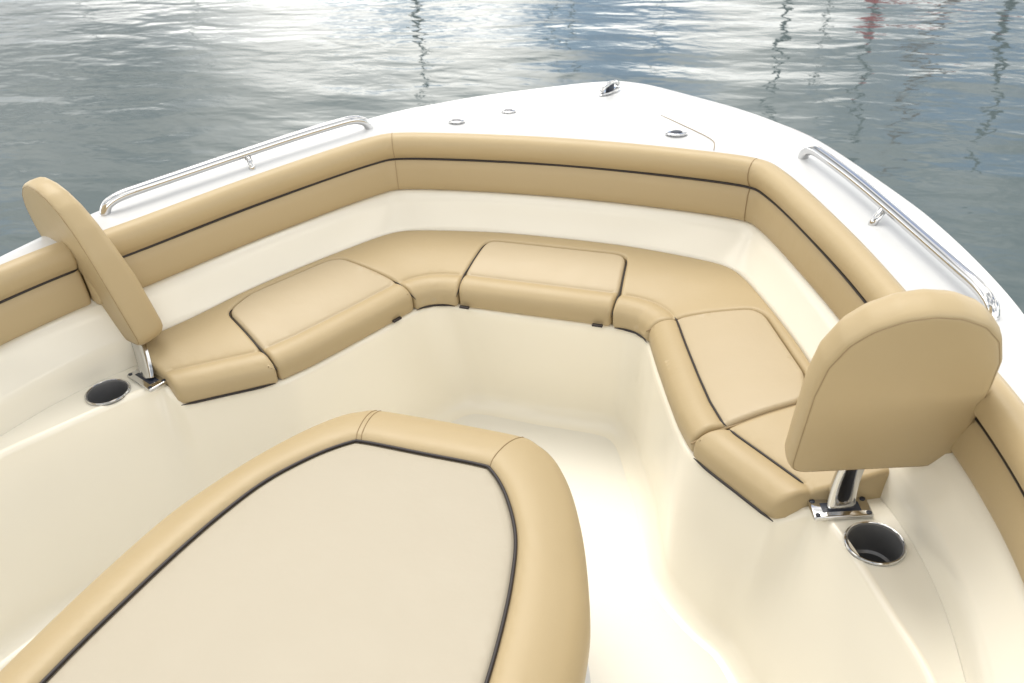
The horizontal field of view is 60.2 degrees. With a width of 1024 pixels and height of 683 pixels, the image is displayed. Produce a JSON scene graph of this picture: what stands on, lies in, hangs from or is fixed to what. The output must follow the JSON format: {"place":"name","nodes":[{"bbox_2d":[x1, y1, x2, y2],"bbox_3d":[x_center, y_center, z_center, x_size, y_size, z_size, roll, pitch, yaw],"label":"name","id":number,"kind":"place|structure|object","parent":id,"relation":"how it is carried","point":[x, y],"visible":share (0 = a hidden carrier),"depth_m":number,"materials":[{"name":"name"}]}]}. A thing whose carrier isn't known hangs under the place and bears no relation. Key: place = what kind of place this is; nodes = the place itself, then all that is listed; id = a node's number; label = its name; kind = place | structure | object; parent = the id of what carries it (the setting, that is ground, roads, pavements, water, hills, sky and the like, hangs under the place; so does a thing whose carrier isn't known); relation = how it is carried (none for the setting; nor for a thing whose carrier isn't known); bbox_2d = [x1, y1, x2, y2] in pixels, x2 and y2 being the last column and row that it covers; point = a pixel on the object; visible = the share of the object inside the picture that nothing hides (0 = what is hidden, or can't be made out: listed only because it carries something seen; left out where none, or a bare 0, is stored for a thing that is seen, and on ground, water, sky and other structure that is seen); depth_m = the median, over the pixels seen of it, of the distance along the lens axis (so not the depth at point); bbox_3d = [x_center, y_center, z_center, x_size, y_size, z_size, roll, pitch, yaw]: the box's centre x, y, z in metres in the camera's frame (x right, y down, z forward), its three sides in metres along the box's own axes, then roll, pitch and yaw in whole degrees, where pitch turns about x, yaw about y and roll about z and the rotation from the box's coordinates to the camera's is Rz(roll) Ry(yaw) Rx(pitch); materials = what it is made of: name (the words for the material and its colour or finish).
{"place":"outdoors","nodes":[
{"label":"outdoors","id":0,"kind":"place"},
{"bbox_2d":[0,0,1023,313],"bbox_3d":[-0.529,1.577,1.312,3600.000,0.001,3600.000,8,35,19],"label":"water","id":1,"kind":"structure","parent":0,"point":[918,104],"depth_m":6.87,"materials":[{"name":"grey liquid"}]},
{"bbox_2d":[0,79,1023,682],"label":"motor boat","id":2,"kind":"object","parent":1,"relation":"on","point":[110,455],"visible":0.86,"depth_m":2.11,"materials":[{"name":"white plastic"}]},
{"bbox_2d":[22,177,162,377],"bbox_3d":[-0.982,-0.165,2.101,0.350,0.477,0.130,24,42,36],"label":"backrest","id":3,"kind":"object","parent":2,"relation":"attached to","point":[57,212],"visible":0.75,"depth_m":2.01,"materials":[{"name":"beige leather"}]},
{"bbox_2d":[0,410,590,682],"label":"lounge cushion","id":4,"kind":"object","parent":2,"relation":"on","point":[373,546],"visible":1,"depth_m":1.49,"materials":[{"name":"beige leather"}]},
{"bbox_2d":[229,260,414,378],"bbox_3d":[-0.500,-0.083,2.308,0.434,0.108,0.268,-31,41,-34],"label":"seat cushion","id":5,"kind":"object","parent":2,"relation":"on","point":[297,323],"visible":0.99,"depth_m":2.26,"materials":[{"name":"beige leather"}]},
{"bbox_2d":[146,230,888,521],"bbox_3d":[-0.004,-0.024,2.163,1.772,0.109,0.846,8,35,19],"label":"bow seat cushion","id":6,"kind":"object","parent":2,"relation":"on","point":[212,353],"visible":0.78,"depth_m":2.16,"materials":[{"name":"beige leather"}]},
{"bbox_2d":[456,242,626,327],"bbox_3d":[0.084,-0.159,2.365,0.438,0.100,0.224,8,35,19],"label":"seat cushion","id":7,"kind":"object","parent":2,"relation":"on","point":[564,284],"visible":1,"depth_m":2.33,"materials":[{"name":"beige leather"}]},
{"bbox_2d":[646,310,803,451],"bbox_3d":[0.472,0.060,1.977,0.268,0.108,0.436,-6,33,-3],"label":"seat cushion","id":8,"kind":"object","parent":2,"relation":"on","point":[726,370],"visible":0.95,"depth_m":1.93,"materials":[{"name":"beige leather"}]},
{"bbox_2d":[785,289,1001,508],"bbox_3d":[0.606,0.119,1.425,0.282,0.518,0.181,-2,33,4],"label":"backrest","id":9,"kind":"object","parent":2,"relation":"attached to","point":[901,379],"visible":0.98,"depth_m":1.34,"materials":[{"name":"beige leather"}]}
]}

